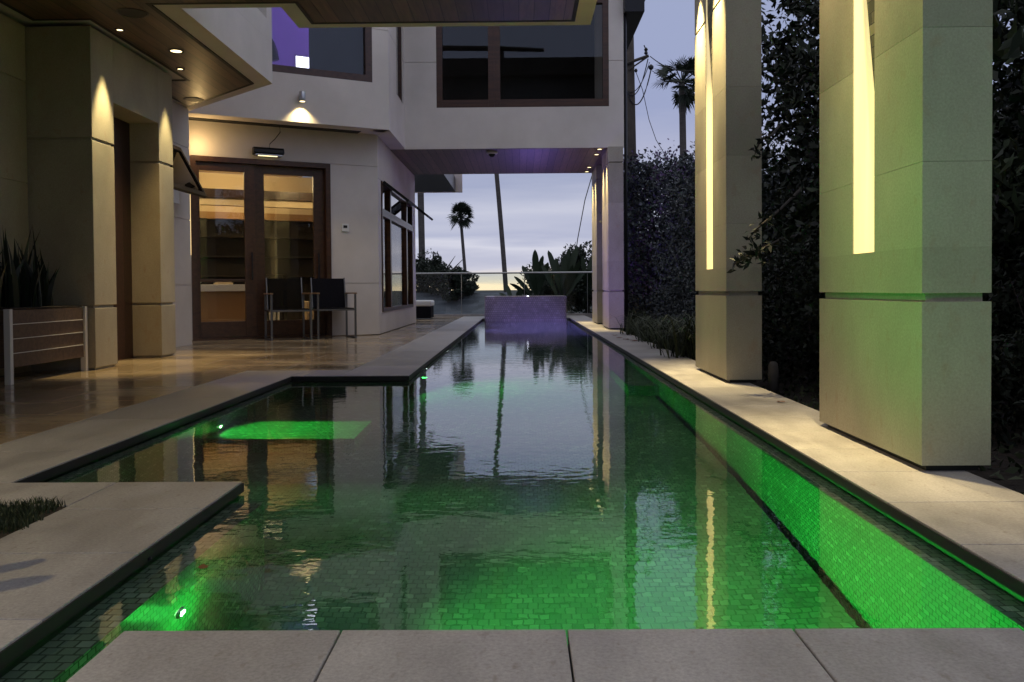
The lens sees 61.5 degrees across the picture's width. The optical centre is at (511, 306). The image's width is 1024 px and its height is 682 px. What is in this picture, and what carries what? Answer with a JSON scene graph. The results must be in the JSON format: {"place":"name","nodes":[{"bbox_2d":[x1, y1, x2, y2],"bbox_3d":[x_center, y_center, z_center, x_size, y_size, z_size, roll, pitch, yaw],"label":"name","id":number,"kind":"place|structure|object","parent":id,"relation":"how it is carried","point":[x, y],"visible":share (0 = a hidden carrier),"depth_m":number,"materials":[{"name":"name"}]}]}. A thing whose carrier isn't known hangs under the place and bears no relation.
{"place":"outdoors","nodes":[
{"label":"outdoors","id":0,"kind":"place"},
{"bbox_2d":[0,496,65,538],"bbox_3d":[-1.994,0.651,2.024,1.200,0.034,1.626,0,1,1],"label":"grass","id":1,"kind":"structure","parent":0,"point":[24,515],"depth_m":2.67,"materials":[{"name":"green plant"}]},
{"bbox_2d":[0,316,462,444],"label":"terrace paving","id":2,"kind":"structure","parent":0,"point":[32,402],"depth_m":7.42,"materials":[{"name":"stone"}]},
{"bbox_2d":[0,306,87,384],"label":"planter box","id":3,"kind":"object","parent":2,"relation":"on","point":[35,335],"visible":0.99,"depth_m":6.88,"materials":[{"name":"brown wood"}]},
{"bbox_2d":[0,260,7,303],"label":"snake plant","id":4,"kind":"object","parent":3,"relation":"on","point":[1,279],"visible":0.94,"depth_m":6.55,"materials":[{"name":"green plant"}]},
{"bbox_2d":[0,230,11,307],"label":"snake plant","id":5,"kind":"object","parent":3,"relation":"on","point":[6,294],"visible":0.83,"depth_m":6.77,"materials":[{"name":"green plant"}]},
{"bbox_2d":[0,239,27,306],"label":"snake plant","id":6,"kind":"object","parent":3,"relation":"on","point":[15,280],"visible":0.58,"depth_m":6.85,"materials":[{"name":"green plant"}]},
{"bbox_2d":[11,227,39,306],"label":"snake plant","id":7,"kind":"object","parent":3,"relation":"on","point":[25,253],"visible":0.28,"depth_m":7.11,"materials":[{"name":"green plant"}]},
{"bbox_2d":[16,226,45,306],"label":"snake plant","id":8,"kind":"object","parent":3,"relation":"on","point":[32,291],"visible":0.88,"depth_m":6.95,"materials":[{"name":"green plant"}]},
{"bbox_2d":[36,250,59,305],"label":"snake plant","id":9,"kind":"object","parent":3,"relation":"on","point":[46,293],"visible":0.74,"depth_m":7.33,"materials":[{"name":"green plant"}]},
{"bbox_2d":[40,258,56,305],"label":"snake plant","id":10,"kind":"object","parent":3,"relation":"on","point":[47,275],"visible":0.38,"depth_m":7.42,"materials":[{"name":"green plant"}]},
{"bbox_2d":[263,278,312,340],"bbox_3d":[-3.185,0.023,12.216,0.584,0.883,0.625,-1,1,-24],"label":"patio chair","id":11,"kind":"object","parent":2,"relation":"on","point":[284,295],"visible":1,"depth_m":12.40,"materials":[{"name":"grey metal"}]},
{"bbox_2d":[0,0,644,375],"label":"house","id":12,"kind":"structure","parent":2,"relation":"on","point":[115,147],"depth_m":12.00,"materials":[{"name":"paint"}]},
{"bbox_2d":[114,28,124,31],"bbox_3d":[-3.541,-2.499,7.765,0.092,0.006,0.092,0,1,1],"label":"downlight","id":13,"kind":"object","parent":12,"relation":"attached to","point":[119,29],"visible":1,"depth_m":7.76,"materials":[{"name":"white metal"}]},
{"bbox_2d":[111,117,132,359],"bbox_3d":[-4.016,-0.678,8.510,0.050,2.449,0.993,0,1,1],"label":"entry door","id":14,"kind":"structure","parent":12,"relation":"in","point":[121,145],"depth_m":8.82,"materials":[{"name":"brown wood"}]},
{"bbox_2d":[116,8,148,17],"bbox_3d":[-3.221,-2.492,7.300,0.260,0.007,0.260,0,1,1],"label":"ceiling speaker","id":15,"kind":"object","parent":12,"relation":"attached to","point":[132,12],"visible":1,"depth_m":7.28,"materials":[{"name":"black"}]},
{"bbox_2d":[168,49,183,52],"bbox_3d":[-3.305,-2.515,8.463,0.146,0.006,0.146,0,1,1],"label":"downlight","id":16,"kind":"object","parent":12,"relation":"attached to","point":[175,51],"visible":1,"depth_m":8.47,"materials":[{"name":"white metal"}]},
{"bbox_2d":[183,97,203,101],"bbox_3d":[-3.926,-2.554,10.600,0.240,0.007,0.240,0,1,1],"label":"ceiling speaker","id":17,"kind":"object","parent":12,"relation":"attached to","point":[194,99],"visible":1,"depth_m":10.59,"materials":[{"name":"beige"}]},
{"bbox_2d":[201,284,244,321],"bbox_3d":[-4.823,0.043,13.850,1.290,0.799,0.630,-1,1,-28],"label":"kitchen counter","id":18,"kind":"object","parent":12,"relation":"on","point":[222,302],"visible":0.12,"depth_m":13.65,"materials":[{"name":"brown wood"}]},
{"bbox_2d":[214,282,232,283],"bbox_3d":[-4.650,-0.383,13.850,0.270,0.049,0.200,-1,1,-28],"label":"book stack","id":19,"kind":"object","parent":18,"relation":"on","point":[223,283],"visible":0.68,"depth_m":13.77,"materials":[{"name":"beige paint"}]},
{"bbox_2d":[196,161,256,337],"bbox_3d":[-4.066,-0.804,12.253,0.816,2.486,0.107,-1,1,-28],"label":"sliding door","id":20,"kind":"structure","parent":12,"relation":"in","point":[247,328],"depth_m":12.38,"materials":[{"name":"brown wood"}]},
{"bbox_2d":[200,211,313,319],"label":"wall unit","id":21,"kind":"structure","parent":12,"relation":"on","point":[289,244],"depth_m":15.73,"materials":[{"name":"brown wood"}]},
{"bbox_2d":[252,126,283,157],"bbox_3d":[-3.518,-2.387,12.402,0.430,0.447,0.160,-1,1,-28],"label":"patio heater","id":22,"kind":"object","parent":12,"relation":"attached to","point":[268,152],"visible":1,"depth_m":12.35,"materials":[{"name":"black metal"}]},
{"bbox_2d":[271,7,272,63],"bbox_3d":[-4.029,-4.007,13.046,0.810,2.280,0.060,-1,1,-28],"label":"curtain","id":23,"kind":"object","parent":12,"relation":"hanging from","point":[272,24],"depth_m":13.25,"materials":[{"name":"grey fabric"}]},
{"bbox_2d":[272,39,278,61],"bbox_3d":[-4.054,-3.543,12.904,1.006,1.458,0.640,-1,1,-28],"label":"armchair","id":24,"kind":"object","parent":12,"relation":"on","point":[275,56],"visible":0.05,"depth_m":12.83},
{"bbox_2d":[265,273,288,319],"bbox_3d":[-4.113,-0.083,14.876,0.430,0.999,0.300,-1,1,-28],"label":"storage shelf","id":25,"kind":"object","parent":12,"relation":"on","point":[285,314],"visible":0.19,"depth_m":14.84,"materials":[{"name":"brown wood"}]},
{"bbox_2d":[275,312,279,319],"bbox_3d":[-4.059,0.222,14.876,0.035,0.270,0.200,-1,1,-28],"label":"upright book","id":26,"kind":"object","parent":25,"relation":"on","point":[277,315],"visible":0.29,"depth_m":14.79,"materials":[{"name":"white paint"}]},
{"bbox_2d":[255,165,324,335],"bbox_3d":[-3.276,-0.819,12.734,1.022,2.486,0.107,-1,1,-28],"label":"sliding door","id":27,"kind":"structure","parent":12,"relation":"in","point":[280,327],"depth_m":12.73,"materials":[{"name":"brown wood"}]},
{"bbox_2d":[295,55,308,67],"bbox_3d":[-3.000,-3.479,12.366,0.238,0.242,0.031,-1,1,-28],"label":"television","id":28,"kind":"object","parent":12,"relation":"on","point":[302,61],"visible":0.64,"depth_m":12.34,"materials":[{"name":"white metal"}]},
{"bbox_2d":[298,91,305,101],"bbox_3d":[-2.953,-2.949,12.080,0.090,0.143,0.144,-1,1,-28],"label":"wall lamp","id":29,"kind":"object","parent":12,"relation":"attached to","point":[302,96],"visible":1,"depth_m":12.02,"materials":[{"name":"silver metal"}]},
{"bbox_2d":[305,301,313,319],"bbox_3d":[-3.317,0.164,14.249,0.240,0.519,0.240,-1,1,-28],"label":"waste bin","id":30,"kind":"object","parent":12,"relation":"on","point":[306,312],"visible":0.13,"depth_m":14.10,"materials":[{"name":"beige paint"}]},
{"bbox_2d":[272,27,371,81],"bbox_3d":[-2.859,-4.211,12.260,1.748,1.855,0.120,-1,1,-28],"label":"window","id":31,"kind":"structure","parent":12,"relation":"in","point":[366,76],"depth_m":12.49,"materials":[{"name":"brown wood"}]},
{"bbox_2d":[309,27,362,73],"bbox_3d":[-2.551,-4.229,12.542,0.839,1.838,0.010,-1,1,-28],"label":"window blind","id":32,"kind":"object","parent":12,"relation":"attached to","point":[337,49],"depth_m":12.54,"materials":[{"name":"grey fabric"}]},
{"bbox_2d":[342,224,348,231],"bbox_3d":[-2.526,-1.197,13.027,0.110,0.120,0.020,-1,1,-28],"label":"wall controller","id":33,"kind":"object","parent":12,"relation":"attached to","point":[345,227],"depth_m":13.02,"materials":[{"name":"white paint"}]},
{"bbox_2d":[381,212,391,311],"bbox_3d":[-2.097,-0.719,14.039,0.120,1.584,0.885,0,1,1],"label":"window","id":34,"kind":"structure","parent":12,"relation":"in","point":[385,219],"depth_m":14.30,"materials":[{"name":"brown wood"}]},
{"bbox_2d":[396,27,401,101],"bbox_3d":[-1.883,-4.271,13.925,0.080,1.818,0.791,0,1,1],"label":"window","id":35,"kind":"structure","parent":12,"relation":"in","point":[398,29],"depth_m":14.19,"materials":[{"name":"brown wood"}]},
{"bbox_2d":[391,217,407,309],"bbox_3d":[-2.082,-0.748,15.500,0.120,1.584,2.029,0,1,1],"label":"window","id":36,"kind":"structure","parent":12,"relation":"in","point":[398,229],"depth_m":15.75,"materials":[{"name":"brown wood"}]},
{"bbox_2d":[407,226,413,307],"bbox_3d":[-2.068,-0.778,16.975,0.120,1.584,0.913,0,1,1],"label":"window","id":37,"kind":"structure","parent":12,"relation":"in","point":[409,230],"depth_m":17.33,"materials":[{"name":"brown wood"}]},
{"bbox_2d":[436,26,493,107],"bbox_3d":[-0.792,-4.283,14.564,0.975,1.835,0.120,0,1,1],"label":"window","id":38,"kind":"structure","parent":12,"relation":"in","point":[441,103],"depth_m":14.52,"materials":[{"name":"brown wood"}]},
{"bbox_2d":[486,151,497,156],"bbox_3d":[-0.344,-2.625,14.821,0.190,0.100,0.190,0,1,1],"label":"dome camera","id":39,"kind":"object","parent":12,"relation":"attached to","point":[491,153],"visible":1,"depth_m":14.77,"materials":[{"name":"white paint"}]},
{"bbox_2d":[494,0,608,106],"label":"window","id":40,"kind":"structure","parent":12,"relation":"in","point":[604,101],"depth_m":14.50,"materials":[{"name":"brown wood"}]},
{"bbox_2d":[309,278,356,338],"bbox_3d":[-2.631,0.012,12.601,0.584,0.883,0.625,-1,1,-24],"label":"patio chair","id":41,"kind":"object","parent":2,"relation":"on","point":[331,293],"visible":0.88,"depth_m":12.79,"materials":[{"name":"grey metal"}]},
{"bbox_2d":[416,300,433,317],"bbox_3d":[-2.320,0.056,20.679,0.850,0.420,0.740,0,1,1],"label":"ottoman","id":42,"kind":"object","parent":2,"relation":"on","point":[424,308],"visible":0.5,"depth_m":20.33,"materials":[{"name":"fabric"}]},
{"bbox_2d":[0,319,1023,681],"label":"water","id":43,"kind":"structure","parent":0,"point":[520,475],"depth_m":2.71,"materials":[{"name":"green liquid"}]},
{"bbox_2d":[196,564,209,568],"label":"fallen leaf","id":44,"kind":"object","parent":43,"relation":"on","point":[202,566],"visible":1,"depth_m":2.29,"materials":[{"name":"brown plant"}]},
{"bbox_2d":[475,290,591,312],"bbox_3d":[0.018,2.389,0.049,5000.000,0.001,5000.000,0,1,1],"label":"ground","id":45,"kind":"structure","parent":0,"point":[513,292],"depth_m":954.79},
{"bbox_2d":[417,193,424,259],"bbox_3d":[-3.957,-6.420,35.826,3.897,16.221,3.756,0,1,1],"label":"tall palm","id":46,"kind":"object","parent":45,"relation":"on","point":[421,233],"visible":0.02,"depth_m":35.87,"materials":[{"name":"plant"}]},
{"bbox_2d":[416,259,447,292],"bbox_3d":[-3.249,0.019,30.996,2.057,3.529,1.748,0,1,1],"label":"round tree","id":47,"kind":"object","parent":45,"relation":"on","point":[420,290],"visible":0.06,"depth_m":30.67,"materials":[{"name":"green plant"}]},
{"bbox_2d":[416,250,471,294],"bbox_3d":[-2.560,-0.129,29.909,2.357,3.858,2.270,0,1,1],"label":"round tree","id":48,"kind":"object","parent":45,"relation":"on","point":[434,266],"visible":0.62,"depth_m":29.54,"materials":[{"name":"green plant"}]},
{"bbox_2d":[429,274,478,301],"bbox_3d":[-1.943,0.312,29.091,1.707,3.001,1.731,0,1,1],"label":"round tree","id":49,"kind":"object","parent":45,"relation":"on","point":[470,287],"visible":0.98,"depth_m":28.66,"materials":[{"name":"green plant"}]},
{"bbox_2d":[447,201,473,280],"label":"fan palm","id":50,"kind":"object","parent":45,"relation":"on","point":[461,208],"visible":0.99,"depth_m":109.42,"materials":[{"name":"green plant"}]},
{"bbox_2d":[416,292,507,313],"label":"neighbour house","id":51,"kind":"structure","parent":45,"relation":"on","point":[474,304],"depth_m":28.74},
{"bbox_2d":[452,274,479,286],"bbox_3d":[-1.726,0.258,30.470,1.082,3.051,1.196,-1,1,-16],"label":"round tree","id":52,"kind":"object","parent":45,"relation":"on","point":[472,278],"visible":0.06,"depth_m":30.18,"materials":[{"name":"green plant"}]},
{"bbox_2d":[494,174,507,291],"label":"tall palm","id":53,"kind":"object","parent":45,"relation":"on","point":[501,230],"visible":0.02,"depth_m":49.82,"materials":[{"name":"brown plant"}]},
{"bbox_2d":[499,284,528,295],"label":"paddle plant","id":54,"kind":"object","parent":45,"relation":"on","point":[509,293],"visible":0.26,"depth_m":24.73,"materials":[{"name":"green plant"}]},
{"bbox_2d":[510,250,548,295],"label":"paddle plant","id":55,"kind":"object","parent":45,"relation":"on","point":[535,285],"visible":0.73,"depth_m":25.42,"materials":[{"name":"green plant"}]},
{"bbox_2d":[37,377,1023,597],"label":"deck base","id":56,"kind":"object","parent":45,"relation":"on","point":[265,391],"visible":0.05,"depth_m":4.75,"materials":[{"name":"grey concrete"}]},
{"bbox_2d":[0,315,1023,651],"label":"pool coping","id":57,"kind":"object","parent":56,"relation":"on","point":[88,537],"visible":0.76,"depth_m":2.99,"materials":[{"name":"stone"}]},
{"bbox_2d":[0,318,1023,668],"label":"gutter edge","id":58,"kind":"object","parent":57,"relation":"attached to","point":[22,644],"visible":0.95,"depth_m":2.75,"materials":[{"name":"black"}]},
{"bbox_2d":[416,271,632,317],"bbox_3d":[-0.280,-0.181,22.355,6.814,1.436,0.120,0,1,1],"label":"glass railing","id":59,"kind":"object","parent":57,"relation":"on","point":[587,314],"visible":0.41,"depth_m":22.32,"materials":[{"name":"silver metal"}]},
{"bbox_2d":[592,165,603,323],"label":"stone column","id":60,"kind":"structure","parent":57,"relation":"on","point":[597,304],"depth_m":16.65,"materials":[{"name":"stone"}]},
{"bbox_2d":[602,146,623,329],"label":"stone column","id":61,"kind":"structure","parent":57,"relation":"on","point":[612,238],"depth_m":14.44,"materials":[{"name":"stone"}]},
{"bbox_2d":[695,0,761,382],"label":"stone column","id":62,"kind":"structure","parent":57,"relation":"on","point":[728,133],"depth_m":6.20,"materials":[{"name":"stone"}]},
{"bbox_2d":[819,0,992,470],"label":"stone column","id":63,"kind":"structure","parent":57,"relation":"on","point":[905,185],"depth_m":3.29,"materials":[{"name":"stone"}]},
{"bbox_2d":[514,262,592,312],"bbox_3d":[1.502,0.220,26.430,2.886,3.242,2.690,0,1,1],"label":"round tree","id":64,"kind":"object","parent":45,"relation":"on","point":[575,293],"visible":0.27,"depth_m":26.03,"materials":[{"name":"green plant"}]},
{"bbox_2d":[541,247,585,296],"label":"paddle plant","id":65,"kind":"object","parent":45,"relation":"on","point":[564,282],"visible":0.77,"depth_m":25.01,"materials":[{"name":"green plant"}]},
{"bbox_2d":[549,240,591,312],"bbox_3d":[2.208,-0.130,26.939,2.202,3.911,2.172,0,1,1],"label":"round tree","id":66,"kind":"object","parent":45,"relation":"on","point":[582,252],"visible":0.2,"depth_m":26.75,"materials":[{"name":"green plant"}]},
{"bbox_2d":[575,256,591,309],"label":"paddle plant","id":67,"kind":"object","parent":45,"relation":"on","point":[583,266],"visible":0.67,"depth_m":25.93,"materials":[{"name":"green plant"}]},
{"bbox_2d":[627,36,663,199],"bbox_3d":[4.605,-4.695,29.817,1.370,12.889,0.480,0,1,1],"label":"utility pole","id":68,"kind":"object","parent":45,"relation":"on","point":[631,124],"visible":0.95,"depth_m":29.66,"materials":[{"name":"brown wood"}]},
{"bbox_2d":[650,56,694,71],"bbox_3d":[5.604,-8.362,29.581,1.729,0.548,0.029,0,1,1],"label":"power line","id":69,"kind":"object","parent":68,"relation":"attached to","point":[670,68],"visible":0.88,"depth_m":29.58,"materials":[{"name":"black metal"}]},
{"bbox_2d":[653,71,694,87],"bbox_3d":[5.812,-7.828,29.590,1.997,0.619,0.022,0,1,1],"label":"power line","id":70,"kind":"object","parent":68,"relation":"attached to","point":[672,81],"visible":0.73,"depth_m":29.59,"materials":[{"name":"black metal"}]},
{"bbox_2d":[650,55,694,161],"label":"fan palm","id":71,"kind":"object","parent":45,"relation":"on","point":[684,97],"visible":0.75,"depth_m":45.53,"materials":[{"name":"green plant"}]},
{"bbox_2d":[576,176,591,244],"bbox_3d":[3.339,-4.209,39.890,0.898,4.053,0.040,0,1,1],"label":"slack wire","id":72,"kind":"object","parent":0,"point":[583,209],"visible":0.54,"depth_m":39.87,"materials":[{"name":"black metal"}]},
{"bbox_2d":[207,0,1022,290],"label":"sky","id":73,"kind":"structure","parent":0,"point":[542,212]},
{"bbox_2d":[653,317,1023,493],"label":"garden bed","id":74,"kind":"object","parent":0,"point":[1017,485],"depth_m":4.20,"materials":[{"name":"green plant"}]},
{"bbox_2d":[605,315,658,336],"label":"strap plant","id":75,"kind":"object","parent":74,"relation":"on","point":[628,330],"visible":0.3,"depth_m":12.80,"materials":[{"name":"green plant"}]},
{"bbox_2d":[619,309,649,331],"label":"strap plant","id":76,"kind":"object","parent":74,"relation":"on","point":[634,316],"visible":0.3,"depth_m":15.18,"materials":[{"name":"green plant"}]},
{"bbox_2d":[599,138,697,318],"bbox_3d":[2.990,-1.376,17.613,2.616,3.620,4.566,0,1,1],"label":"hedge","id":77,"kind":"object","parent":74,"relation":"on","point":[642,217],"visible":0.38,"depth_m":16.17,"materials":[{"name":"green plant"}]},
{"bbox_2d":[617,315,682,342],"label":"strap plant","id":78,"kind":"object","parent":74,"relation":"on","point":[642,338],"visible":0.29,"depth_m":11.20,"materials":[{"name":"green plant"}]},
{"bbox_2d":[618,312,695,360],"bbox_3d":[1.886,0.329,8.688,1.668,0.541,1.900,0,1,1],"label":"strap plant","id":79,"kind":"object","parent":74,"relation":"on","point":[687,348],"visible":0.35,"depth_m":8.59,"materials":[{"name":"green plant"}]},
{"bbox_2d":[635,317,694,350],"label":"strap plant","id":80,"kind":"object","parent":74,"relation":"on","point":[658,338],"visible":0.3,"depth_m":9.81,"materials":[{"name":"green plant"}]},
{"bbox_2d":[645,239,779,354],"bbox_3d":[2.598,-0.091,11.306,1.348,1.541,4.770,0,1,1],"label":"shrub","id":81,"kind":"object","parent":74,"relation":"on","point":[683,298],"visible":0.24,"depth_m":11.74,"materials":[{"name":"green plant"}]},
{"bbox_2d":[644,127,816,335],"bbox_3d":[3.554,-0.849,12.645,3.178,3.303,3.745,0,1,1],"label":"garden tree","id":82,"kind":"object","parent":74,"relation":"on","point":[688,239],"visible":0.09,"depth_m":12.50,"materials":[{"name":"green plant"}]},
{"bbox_2d":[768,361,778,394],"bbox_3d":[1.871,0.521,6.156,0.072,0.260,0.072,0,1,1],"label":"garden bollard","id":83,"kind":"object","parent":74,"relation":"on","point":[773,378],"visible":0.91,"depth_m":6.13,"materials":[{"name":"black metal"}]},
{"bbox_2d":[758,224,824,387],"bbox_3d":[2.502,0.074,7.175,1.370,1.375,3.660,0,1,1],"label":"shrub","id":84,"kind":"object","parent":74,"relation":"on","point":[787,295],"visible":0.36,"depth_m":6.77,"materials":[{"name":"green plant"}]},
{"bbox_2d":[727,219,812,272],"bbox_3d":[1.875,-0.437,6.098,0.250,0.407,1.204,1,2,39],"label":"leafy branch","id":85,"kind":"object","parent":84,"relation":"attached to","point":[750,254],"visible":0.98,"depth_m":5.77,"materials":[{"name":"green plant"}]},
{"bbox_2d":[742,183,808,248],"bbox_3d":[1.932,-0.656,6.084,0.233,0.544,1.103,0,1,36],"label":"leafy branch","id":86,"kind":"object","parent":85,"relation":"attached to","point":[757,229],"visible":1,"depth_m":5.77,"materials":[{"name":"green plant"}]},
{"bbox_2d":[628,128,1020,316],"bbox_3d":[4.059,-0.578,10.451,3.320,3.050,27.000,0,1,1],"label":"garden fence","id":87,"kind":"object","parent":74,"relation":"on","point":[661,235],"depth_m":23.36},
{"bbox_2d":[753,343,1023,494],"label":"leaf litter","id":88,"kind":"object","parent":74,"relation":"on","point":[1017,467],"visible":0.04,"depth_m":4.90,"materials":[{"name":"brown plant"}]},
{"bbox_2d":[761,0,1023,337],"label":"garden tree","id":89,"kind":"object","parent":74,"relation":"on","point":[803,125],"visible":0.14,"depth_m":8.76,"materials":[{"name":"green plant"}]},
{"bbox_2d":[749,120,790,159],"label":"leafy branch","id":90,"kind":"object","parent":89,"relation":"attached to","point":[760,141],"visible":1,"depth_m":5.77,"materials":[{"name":"green plant"}]},
{"bbox_2d":[768,4,818,69],"bbox_3d":[2.238,-2.063,6.492,1.196,0.753,0.400,-2,2,-45],"label":"leafy branch","id":91,"kind":"object","parent":89,"relation":"attached to","point":[796,36],"visible":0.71,"depth_m":6.22,"materials":[{"name":"green plant"}]},
{"bbox_2d":[770,0,818,18],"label":"leafy branch","id":92,"kind":"object","parent":89,"relation":"attached to","point":[791,4],"visible":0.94,"depth_m":6.17,"materials":[{"name":"green plant"}]},
{"bbox_2d":[773,19,818,109],"bbox_3d":[2.287,-1.789,6.486,1.175,0.769,0.414,-1,2,-41],"label":"leafy branch","id":93,"kind":"object","parent":89,"relation":"attached to","point":[807,70],"visible":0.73,"depth_m":6.24,"materials":[{"name":"green plant"}]},
{"bbox_2d":[763,56,1023,371],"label":"garden hedge","id":94,"kind":"object","parent":74,"relation":"on","point":[1021,107],"visible":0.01,"depth_m":7.92,"materials":[{"name":"green plant"}]},
{"bbox_2d":[982,0,1023,383],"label":"garden tree","id":95,"kind":"object","parent":74,"relation":"on","point":[1007,191],"visible":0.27,"depth_m":5.27,"materials":[{"name":"green plant"}]},
{"bbox_2d":[982,247,1023,446],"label":"shrub","id":96,"kind":"object","parent":74,"relation":"on","point":[1004,387],"visible":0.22,"depth_m":4.45,"materials":[{"name":"green plant"}]},
{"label":"pool basin","id":97,"kind":"structure","parent":0,"visible":0},
{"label":"pool floor","id":98,"kind":"structure","parent":97,"relation":"in","visible":0},
{"bbox_2d":[484,295,566,320],"bbox_3d":[0.329,0.480,21.002,1.915,1.502,1.820,0,1,1],"label":"raised spa","id":99,"kind":"object","parent":98,"relation":"on","point":[525,308],"visible":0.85,"depth_m":20.08,"materials":[{"name":"tile"}]},
{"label":"pad support","id":100,"kind":"structure","parent":98,"relation":"on","visible":0},
{"bbox_2d":[66,628,1023,681],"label":"stepping pad","id":101,"kind":"object","parent":100,"relation":"on","point":[830,655],"visible":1,"depth_m":1.62,"materials":[{"name":"concrete"}]}
]}

